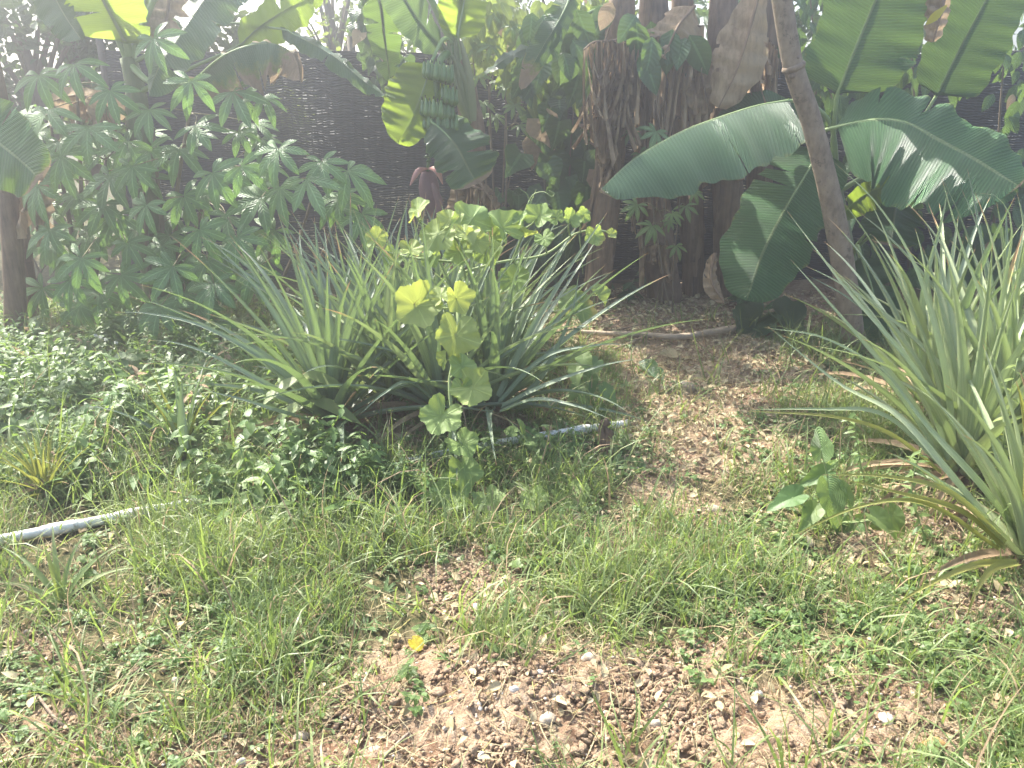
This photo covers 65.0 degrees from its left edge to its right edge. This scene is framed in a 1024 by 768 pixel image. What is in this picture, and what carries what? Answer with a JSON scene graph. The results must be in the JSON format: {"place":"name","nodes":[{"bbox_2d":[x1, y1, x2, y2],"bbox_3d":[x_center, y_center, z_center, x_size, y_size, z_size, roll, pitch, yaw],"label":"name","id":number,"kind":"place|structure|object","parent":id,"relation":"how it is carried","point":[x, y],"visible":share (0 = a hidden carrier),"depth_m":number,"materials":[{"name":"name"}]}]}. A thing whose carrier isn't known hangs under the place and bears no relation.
{"place":"outdoors","nodes":[
{"label":"outdoors","id":0,"kind":"place"},
{"bbox_2d":[0,136,1023,767],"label":"ground","id":1,"kind":"structure","parent":0,"point":[466,710],"depth_m":2.33,"materials":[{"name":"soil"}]},
{"bbox_2d":[6,358,23,379],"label":"weed","id":2,"kind":"object","parent":1,"relation":"on","point":[13,362],"visible":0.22,"depth_m":4.17,"materials":[{"name":"green plant"}]},
{"bbox_2d":[0,62,54,332],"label":"banana plant","id":3,"kind":"object","parent":1,"relation":"on","point":[25,161],"visible":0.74,"depth_m":4.80,"materials":[{"name":"green plant"}]},
{"bbox_2d":[22,410,59,434],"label":"weed","id":4,"kind":"object","parent":1,"relation":"on","point":[43,425],"visible":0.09,"depth_m":3.49,"materials":[{"name":"green plant"}]},
{"bbox_2d":[0,0,101,207],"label":"tree","id":5,"kind":"object","parent":1,"relation":"on","point":[96,168],"visible":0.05,"depth_m":6.97,"materials":[{"name":"green plant"}]},
{"bbox_2d":[0,418,104,511],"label":"pineapple plant","id":6,"kind":"object","parent":1,"relation":"on","point":[38,467],"visible":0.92,"depth_m":3.03,"materials":[{"name":"green plant"}]},
{"bbox_2d":[0,224,111,286],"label":"climbing vine","id":7,"kind":"object","parent":1,"relation":"on","point":[40,270],"depth_m":6.67,"materials":[{"name":"green plant"}]},
{"bbox_2d":[36,694,82,738],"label":"twig","id":8,"kind":"object","parent":1,"relation":"on","point":[46,707],"visible":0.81,"depth_m":2.06,"materials":[{"name":"wood"}]},
{"bbox_2d":[0,0,120,255],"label":"tree","id":9,"kind":"object","parent":1,"relation":"on","point":[29,61],"visible":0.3,"depth_m":7.10,"materials":[{"name":"green plant"}]},
{"bbox_2d":[0,515,130,610],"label":"broad grass","id":10,"kind":"structure","parent":1,"relation":"on","point":[54,568],"depth_m":2.50,"materials":[{"name":"green plant"}]},
{"bbox_2d":[61,365,90,399],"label":"weed","id":11,"kind":"object","parent":1,"relation":"on","point":[73,379],"visible":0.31,"depth_m":3.92,"materials":[{"name":"green plant"}]},
{"bbox_2d":[0,58,156,332],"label":"cassava plant","id":12,"kind":"object","parent":1,"relation":"on","point":[105,222],"visible":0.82,"depth_m":4.91,"materials":[{"name":"green plant"}]},
{"bbox_2d":[74,562,98,586],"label":"weed","id":13,"kind":"object","parent":1,"relation":"on","point":[89,573],"visible":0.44,"depth_m":2.59,"materials":[{"name":"green plant"}]},
{"bbox_2d":[75,401,116,426],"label":"weed","id":14,"kind":"object","parent":1,"relation":"on","point":[87,406],"visible":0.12,"depth_m":3.54,"materials":[{"name":"green plant"}]},
{"bbox_2d":[90,334,117,351],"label":"flowering weed","id":15,"kind":"object","parent":1,"relation":"on","point":[95,340],"visible":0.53,"depth_m":4.77,"materials":[{"name":"green plant"}]},
{"bbox_2d":[113,349,153,381],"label":"weed","id":16,"kind":"object","parent":1,"relation":"on","point":[125,357],"visible":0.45,"depth_m":4.27,"materials":[{"name":"green plant"}]},
{"bbox_2d":[144,365,178,397],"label":"weed","id":17,"kind":"object","parent":1,"relation":"on","point":[152,383],"visible":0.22,"depth_m":3.89,"materials":[{"name":"green plant"}]},
{"bbox_2d":[90,357,246,463],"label":"pineapple plant","id":18,"kind":"object","parent":1,"relation":"on","point":[181,419],"visible":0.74,"depth_m":3.32,"materials":[{"name":"green plant"}]},
{"bbox_2d":[59,1,313,216],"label":"tree","id":19,"kind":"object","parent":1,"relation":"on","point":[232,31],"visible":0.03,"depth_m":7.09,"materials":[{"name":"green plant"}]},
{"bbox_2d":[109,22,288,343],"bbox_3d":[-2.095,-1.062,5.061,1.446,2.190,1.166,0,20,0],"label":"cassava plant","id":20,"kind":"object","parent":1,"relation":"on","point":[210,289],"visible":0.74,"depth_m":4.74,"materials":[{"name":"green plant"}]},
{"bbox_2d":[32,0,386,316],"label":"banana plant","id":21,"kind":"object","parent":1,"relation":"on","point":[266,28],"visible":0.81,"depth_m":4.70,"materials":[{"name":"green plant"}]},
{"bbox_2d":[212,361,241,395],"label":"weed","id":22,"kind":"object","parent":1,"relation":"on","point":[228,377],"visible":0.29,"depth_m":3.85,"materials":[{"name":"green plant"}]},
{"bbox_2d":[234,409,272,453],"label":"weed","id":23,"kind":"object","parent":1,"relation":"on","point":[245,425],"visible":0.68,"depth_m":3.32,"materials":[{"name":"green plant"}]},
{"bbox_2d":[231,320,283,380],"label":"seeding grass","id":24,"kind":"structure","parent":1,"relation":"on","point":[260,346],"depth_m":3.79,"materials":[{"name":"green plant"}]},
{"bbox_2d":[281,424,313,458],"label":"weed","id":25,"kind":"object","parent":1,"relation":"on","point":[298,437],"visible":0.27,"depth_m":3.28,"materials":[{"name":"green plant"}]},
{"bbox_2d":[293,730,308,742],"bbox_3d":[-0.524,0.879,1.996,0.039,0.030,0.033,0,20,0],"label":"stone","id":26,"kind":"object","parent":1,"relation":"on","point":[303,735],"visible":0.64,"depth_m":1.99,"materials":[{"name":"stone"}]},
{"bbox_2d":[223,139,387,313],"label":"cassava plant","id":27,"kind":"object","parent":1,"relation":"on","point":[319,172],"visible":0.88,"depth_m":4.67,"materials":[{"name":"green plant"}]},
{"bbox_2d":[263,366,360,440],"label":"tall weed","id":28,"kind":"object","parent":1,"relation":"on","point":[328,404],"visible":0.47,"depth_m":3.40,"materials":[{"name":"green plant"}]},
{"bbox_2d":[129,215,500,459],"bbox_3d":[-0.842,-0.229,3.521,1.521,0.970,1.549,15,25,35],"label":"pineapple plant","id":29,"kind":"object","parent":1,"relation":"on","point":[285,317],"visible":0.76,"depth_m":3.43,"materials":[{"name":"green plant"}]},
{"bbox_2d":[0,420,630,543],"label":"white pipe","id":30,"kind":"object","parent":1,"relation":"on","point":[69,526],"visible":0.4,"depth_m":2.88,"materials":[{"name":"plastic"}]},
{"bbox_2d":[0,292,637,535],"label":"leafy weeds","id":31,"kind":"object","parent":1,"relation":"on","point":[276,460],"visible":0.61,"depth_m":3.44,"materials":[{"name":"green plant"}]},
{"bbox_2d":[315,594,334,615],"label":"weed","id":32,"kind":"object","parent":1,"relation":"on","point":[324,601],"visible":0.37,"depth_m":2.40,"materials":[{"name":"green plant"}]},
{"bbox_2d":[275,0,420,231],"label":"tree","id":33,"kind":"object","parent":1,"relation":"on","point":[333,39],"visible":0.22,"depth_m":8.34,"materials":[{"name":"green plant"}]},
{"bbox_2d":[198,193,529,372],"bbox_3d":[-0.844,-0.401,4.104,1.742,1.037,1.702,15,25,36],"label":"pineapple plant","id":34,"kind":"object","parent":1,"relation":"on","point":[352,287],"visible":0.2,"depth_m":4.28,"materials":[{"name":"green plant"}]},
{"bbox_2d":[206,195,558,446],"bbox_3d":[-0.476,-0.331,3.688,1.610,1.068,1.712,0,20,0],"label":"pineapple plant","id":35,"kind":"object","parent":1,"relation":"on","point":[390,306],"visible":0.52,"depth_m":3.63,"materials":[{"name":"green plant"}]},
{"bbox_2d":[378,731,409,767],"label":"twig","id":36,"kind":"object","parent":1,"relation":"on","point":[399,741],"visible":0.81,"depth_m":1.95,"materials":[{"name":"wood"}]},
{"bbox_2d":[394,657,419,683],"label":"weed","id":37,"kind":"object","parent":1,"relation":"on","point":[409,674],"visible":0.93,"depth_m":2.12,"materials":[{"name":"green plant"}]},
{"bbox_2d":[267,195,563,369],"bbox_3d":[-0.490,-0.486,4.343,1.618,1.024,1.771,0,20,0],"label":"pineapple plant","id":38,"kind":"object","parent":1,"relation":"on","point":[377,253],"visible":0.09,"depth_m":4.25,"materials":[{"name":"green plant"}]},
{"bbox_2d":[408,635,423,650],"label":"fallen leaf","id":39,"kind":"object","parent":1,"relation":"on","point":[414,643],"visible":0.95,"depth_m":2.25,"materials":[{"name":"plant"}]},
{"bbox_2d":[233,195,615,476],"bbox_3d":[-0.346,-0.306,3.634,1.702,1.040,1.734,0,20,0],"label":"pineapple plant","id":40,"kind":"object","parent":1,"relation":"on","point":[429,347],"visible":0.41,"depth_m":3.52,"materials":[{"name":"green plant"}]},
{"bbox_2d":[411,620,440,644],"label":"weed","id":41,"kind":"object","parent":1,"relation":"on","point":[421,628],"visible":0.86,"depth_m":2.30,"materials":[{"name":"green plant"}]},
{"bbox_2d":[360,0,500,286],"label":"banana plant","id":42,"kind":"object","parent":1,"relation":"on","point":[422,100],"visible":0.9,"depth_m":4.65,"materials":[{"name":"green plant"}]},
{"bbox_2d":[393,0,534,203],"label":"tree","id":43,"kind":"object","parent":1,"relation":"on","point":[435,21],"visible":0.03,"depth_m":8.71,"materials":[{"name":"green plant"}]},
{"bbox_2d":[402,12,527,275],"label":"cassava plant","id":44,"kind":"object","parent":1,"relation":"on","point":[507,107],"visible":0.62,"depth_m":5.82,"materials":[{"name":"green plant"}]},
{"bbox_2d":[339,195,611,396],"bbox_3d":[-0.213,-0.496,4.371,1.582,1.051,1.712,0,20,0],"label":"pineapple plant","id":45,"kind":"object","parent":1,"relation":"on","point":[502,297],"visible":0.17,"depth_m":4.28,"materials":[{"name":"green plant"}]},
{"bbox_2d":[277,213,703,461],"bbox_3d":[-0.070,-0.315,3.759,1.819,1.040,1.788,0,20,0],"label":"pineapple plant","id":46,"kind":"object","parent":1,"relation":"on","point":[497,339],"visible":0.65,"depth_m":3.58,"materials":[{"name":"green plant"}]},
{"bbox_2d":[365,189,616,316],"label":"pumpkin vine","id":47,"kind":"object","parent":46,"relation":"on","point":[473,224],"visible":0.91,"depth_m":3.49,"materials":[{"name":"green plant"}]},
{"bbox_2d":[395,264,590,513],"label":"pumpkin vine","id":48,"kind":"object","parent":1,"relation":"on","point":[457,338],"visible":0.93,"depth_m":3.03,"materials":[{"name":"green plant"}]},
{"bbox_2d":[446,176,561,283],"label":"climbing vine","id":49,"kind":"object","parent":1,"relation":"on","point":[517,199],"visible":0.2,"depth_m":6.22,"materials":[{"name":"green plant"}]},
{"bbox_2d":[0,610,1019,767],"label":"soil lumps","id":50,"kind":"object","parent":1,"relation":"on","point":[581,732],"visible":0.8,"depth_m":2.03,"materials":[{"name":"soil"}]},
{"bbox_2d":[0,293,1023,767],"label":"grass","id":51,"kind":"structure","parent":1,"relation":"on","point":[724,561],"depth_m":2.56,"materials":[{"name":"plant"}]},
{"bbox_2d":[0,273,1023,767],"bbox_3d":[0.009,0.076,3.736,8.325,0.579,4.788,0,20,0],"label":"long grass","id":52,"kind":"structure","parent":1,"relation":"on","point":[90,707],"depth_m":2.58,"materials":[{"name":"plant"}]},
{"bbox_2d":[0,297,1023,767],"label":"ground cover","id":53,"kind":"object","parent":1,"relation":"on","point":[152,641],"visible":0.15,"depth_m":2.41,"materials":[{"name":"green plant"}]},
{"bbox_2d":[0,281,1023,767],"bbox_3d":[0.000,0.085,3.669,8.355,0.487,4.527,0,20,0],"label":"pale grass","id":54,"kind":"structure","parent":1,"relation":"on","point":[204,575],"depth_m":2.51,"materials":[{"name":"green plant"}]},
{"bbox_2d":[0,313,1023,767],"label":"soil clods","id":55,"kind":"object","parent":1,"relation":"on","point":[520,745],"visible":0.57,"depth_m":2.07,"materials":[{"name":"soil"}]},
{"bbox_2d":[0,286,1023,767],"bbox_3d":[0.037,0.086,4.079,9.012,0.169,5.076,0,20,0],"label":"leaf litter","id":56,"kind":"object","parent":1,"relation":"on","point":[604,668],"visible":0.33,"depth_m":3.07,"materials":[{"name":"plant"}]},
{"bbox_2d":[504,418,537,452],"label":"seedling","id":57,"kind":"object","parent":1,"relation":"on","point":[511,431],"visible":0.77,"depth_m":3.36,"materials":[{"name":"green plant"}]},
{"bbox_2d":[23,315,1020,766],"bbox_3d":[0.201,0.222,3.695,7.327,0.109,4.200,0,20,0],"label":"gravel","id":58,"kind":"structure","parent":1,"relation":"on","point":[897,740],"depth_m":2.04,"materials":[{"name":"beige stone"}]},
{"bbox_2d":[440,0,638,140],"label":"tree","id":59,"kind":"object","parent":1,"relation":"on","point":[524,5],"visible":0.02,"depth_m":7.67,"materials":[{"name":"green plant"}]},
{"bbox_2d":[539,711,555,725],"bbox_3d":[0.088,0.831,1.990,0.043,0.035,0.034,0,20,0],"label":"stone","id":60,"kind":"object","parent":1,"relation":"on","point":[545,717],"visible":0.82,"depth_m":1.98,"materials":[{"name":"stone"}]},
{"bbox_2d":[95,36,1023,281],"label":"shade net fence","id":61,"kind":"object","parent":1,"relation":"on","point":[396,165],"visible":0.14,"depth_m":6.45,"materials":[{"name":"fabric"}]},
{"bbox_2d":[347,2,414,97],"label":"climbing vine","id":62,"kind":"object","parent":61,"relation":"attached to","point":[357,29],"visible":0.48,"depth_m":5.96,"materials":[{"name":"green plant"}]},
{"bbox_2d":[461,0,601,151],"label":"climbing vine","id":63,"kind":"object","parent":61,"relation":"attached to","point":[505,12],"visible":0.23,"depth_m":5.73,"materials":[{"name":"green plant"}]},
{"bbox_2d":[504,61,618,268],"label":"climbing vine","id":64,"kind":"object","parent":1,"relation":"on","point":[567,174],"visible":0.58,"depth_m":5.91,"materials":[{"name":"green plant"}]},
{"bbox_2d":[483,0,660,304],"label":"banana plant","id":65,"kind":"object","parent":1,"relation":"on","point":[617,88],"visible":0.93,"depth_m":5.33,"materials":[{"name":"brown plant"}]},
{"bbox_2d":[516,2,711,128],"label":"climbing vine","id":66,"kind":"object","parent":65,"relation":"attached to","point":[586,28],"visible":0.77,"depth_m":5.26,"materials":[{"name":"green plant"}]},
{"bbox_2d":[556,283,610,323],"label":"pumpkin vine","id":67,"kind":"object","parent":1,"relation":"on","point":[602,293],"visible":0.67,"depth_m":4.62,"materials":[{"name":"green plant"}]},
{"bbox_2d":[581,652,596,661],"bbox_3d":[0.211,0.746,2.190,0.045,0.028,0.035,0,20,0],"label":"stone","id":68,"kind":"object","parent":1,"relation":"on","point":[588,656],"visible":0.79,"depth_m":2.18,"materials":[{"name":"stone"}]},
{"bbox_2d":[568,351,616,421],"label":"vine","id":69,"kind":"object","parent":1,"relation":"on","point":[587,358],"visible":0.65,"depth_m":3.79,"materials":[{"name":"green plant"}]},
{"bbox_2d":[595,418,613,456],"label":"dead shoot","id":70,"kind":"object","parent":1,"relation":"on","point":[605,433],"visible":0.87,"depth_m":3.39,"materials":[{"name":"plant"}]},
{"bbox_2d":[616,279,643,300],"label":"weed","id":71,"kind":"object","parent":1,"relation":"on","point":[629,286],"visible":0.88,"depth_m":5.95,"materials":[{"name":"green plant"}]},
{"bbox_2d":[622,123,669,305],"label":"cassava plant","id":72,"kind":"object","parent":1,"relation":"on","point":[654,134],"visible":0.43,"depth_m":5.44,"materials":[{"name":"green plant"}]},
{"bbox_2d":[636,359,657,372],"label":"fallen leaf","id":73,"kind":"object","parent":1,"relation":"on","point":[654,363],"visible":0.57,"depth_m":4.60,"materials":[{"name":"plant"}]},
{"bbox_2d":[644,366,664,379],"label":"fallen leaf","id":74,"kind":"object","parent":1,"relation":"on","point":[653,370],"visible":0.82,"depth_m":4.47,"materials":[{"name":"plant"}]},
{"bbox_2d":[621,189,704,312],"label":"cassava plant","id":75,"kind":"object","parent":1,"relation":"on","point":[651,231],"visible":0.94,"depth_m":5.41,"materials":[{"name":"green plant"}]},
{"bbox_2d":[660,348,677,357],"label":"fallen leaf","id":76,"kind":"object","parent":1,"relation":"on","point":[671,351],"visible":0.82,"depth_m":4.79,"materials":[{"name":"plant"}]},
{"bbox_2d":[631,0,714,303],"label":"banana plant","id":77,"kind":"object","parent":1,"relation":"on","point":[682,22],"visible":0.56,"depth_m":5.55,"materials":[{"name":"brown plant"}]},
{"bbox_2d":[576,322,782,348],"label":"fallen branch","id":78,"kind":"object","parent":1,"relation":"on","point":[684,336],"visible":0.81,"depth_m":5.09,"materials":[{"name":"wood"}]},
{"bbox_2d":[679,381,695,392],"bbox_3d":[0.928,0.020,4.252,0.094,0.068,0.071,0,20,0],"label":"stone","id":79,"kind":"object","parent":1,"relation":"on","point":[685,387],"visible":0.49,"depth_m":4.23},
{"bbox_2d":[671,0,713,297],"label":"banana plant","id":80,"kind":"object","parent":1,"relation":"on","point":[692,236],"visible":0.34,"depth_m":6.09,"materials":[{"name":"brown plant"}]},
{"bbox_2d":[680,0,768,299],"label":"banana plant","id":81,"kind":"object","parent":1,"relation":"on","point":[736,34],"visible":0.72,"depth_m":5.37,"materials":[{"name":"brown plant"}]},
{"bbox_2d":[727,295,749,303],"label":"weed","id":82,"kind":"object","parent":1,"relation":"on","point":[738,300],"visible":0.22,"depth_m":5.91,"materials":[{"name":"green plant"}]},
{"bbox_2d":[668,0,822,207],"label":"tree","id":83,"kind":"object","parent":1,"relation":"on","point":[702,12],"visible":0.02,"depth_m":8.21,"materials":[{"name":"green plant"}]},
{"bbox_2d":[732,302,781,338],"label":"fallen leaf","id":84,"kind":"object","parent":1,"relation":"on","point":[750,310],"visible":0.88,"depth_m":5.22,"materials":[{"name":"plant"}]},
{"bbox_2d":[746,0,779,189],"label":"banana plant","id":85,"kind":"object","parent":1,"relation":"on","point":[769,79],"visible":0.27,"depth_m":5.68,"materials":[{"name":"green plant"}]},
{"bbox_2d":[777,0,841,143],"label":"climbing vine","id":86,"kind":"object","parent":85,"relation":"attached to","point":[824,97],"visible":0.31,"depth_m":5.70,"materials":[{"name":"green plant"}]},
{"bbox_2d":[767,295,806,333],"bbox_3d":[1.768,-0.429,5.181,0.251,0.234,0.248,7,21,19],"label":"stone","id":87,"kind":"object","parent":1,"relation":"on","point":[783,304],"visible":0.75,"depth_m":5.25,"materials":[{"name":"stone"}]},
{"bbox_2d":[599,0,1023,343],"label":"banana plant","id":88,"kind":"object","parent":1,"relation":"on","point":[900,153],"visible":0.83,"depth_m":4.77,"materials":[{"name":"green plant"}]},
{"bbox_2d":[926,5,947,24],"bbox_3d":[2.376,-2.065,4.494,0.100,0.103,0.022,4,20,12],"label":"banana leaf scrap","id":89,"kind":"object","parent":88,"relation":"attached to","point":[935,16],"visible":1,"depth_m":4.49,"materials":[{"name":"plant"}]},
{"bbox_2d":[771,0,866,351],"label":"wooden pole","id":90,"kind":"object","parent":1,"relation":"on","point":[793,70],"visible":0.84,"depth_m":4.46,"materials":[{"name":"brown wood"}]},
{"bbox_2d":[767,426,904,539],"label":"arrowhead plant","id":91,"kind":"object","parent":1,"relation":"on","point":[836,494],"visible":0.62,"depth_m":2.80,"materials":[{"name":"green plant"}]},
{"bbox_2d":[825,674,884,757],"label":"twig","id":92,"kind":"object","parent":1,"relation":"on","point":[842,707],"visible":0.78,"depth_m":2.03,"materials":[{"name":"wood"}]},
{"bbox_2d":[841,410,876,494],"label":"weed","id":93,"kind":"object","parent":1,"relation":"on","point":[853,425],"visible":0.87,"depth_m":3.03,"materials":[{"name":"green plant"}]},
{"bbox_2d":[878,713,893,724],"bbox_3d":[0.932,0.835,2.002,0.040,0.025,0.039,0,20,0],"label":"stone","id":94,"kind":"object","parent":1,"relation":"on","point":[883,716],"visible":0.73,"depth_m":2.00,"materials":[{"name":"stone"}]},
{"bbox_2d":[751,163,1023,527],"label":"pineapple plant","id":95,"kind":"object","parent":1,"relation":"on","point":[957,374],"visible":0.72,"depth_m":3.05,"materials":[{"name":"green plant"}]},
{"bbox_2d":[769,327,1023,619],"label":"pineapple plant","id":96,"kind":"object","parent":1,"relation":"on","point":[1009,477],"visible":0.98,"depth_m":2.54,"materials":[{"name":"green plant"}]},
{"bbox_2d":[785,197,1023,409],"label":"pineapple plant","id":97,"kind":"object","parent":1,"relation":"on","point":[920,309],"visible":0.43,"depth_m":3.72,"materials":[{"name":"green plant"}]},
{"bbox_2d":[806,178,1023,475],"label":"pineapple plant","id":98,"kind":"object","parent":1,"relation":"on","point":[1010,341],"visible":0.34,"depth_m":3.07,"materials":[{"name":"green plant"}]},
{"bbox_2d":[901,448,938,546],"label":"weed","id":99,"kind":"object","parent":1,"relation":"on","point":[913,508],"visible":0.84,"depth_m":2.72,"materials":[{"name":"green plant"}]},
{"bbox_2d":[838,29,1023,303],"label":"climbing vine","id":100,"kind":"object","parent":1,"relation":"on","point":[1014,109],"visible":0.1,"depth_m":5.96,"materials":[{"name":"green plant"}]},
{"bbox_2d":[845,169,1023,365],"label":"pineapple plant","id":101,"kind":"object","parent":1,"relation":"on","point":[1019,259],"visible":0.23,"depth_m":3.92,"materials":[{"name":"green plant"}]},
{"bbox_2d":[922,736,947,750],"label":"fallen leaf","id":102,"kind":"object","parent":1,"relation":"on","point":[942,742],"visible":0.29,"depth_m":1.92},
{"bbox_2d":[921,12,1023,227],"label":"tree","id":103,"kind":"object","parent":1,"relation":"on","point":[1016,49],"visible":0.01,"depth_m":8.19,"materials":[{"name":"green plant"}]},
{"bbox_2d":[990,358,1023,467],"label":"weed","id":104,"kind":"object","parent":1,"relation":"on","point":[1007,407],"visible":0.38,"depth_m":2.75,"materials":[{"name":"green plant"}]},
{"bbox_2d":[0,327,1023,767],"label":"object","id":105,"kind":"object","parent":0,"point":[514,605],"visible":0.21,"depth_m":2.33,"materials":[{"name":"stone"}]},
{"bbox_2d":[0,0,1023,135],"label":"sky","id":106,"kind":"structure","parent":0,"point":[250,5],"materials":[{"name":"white"}]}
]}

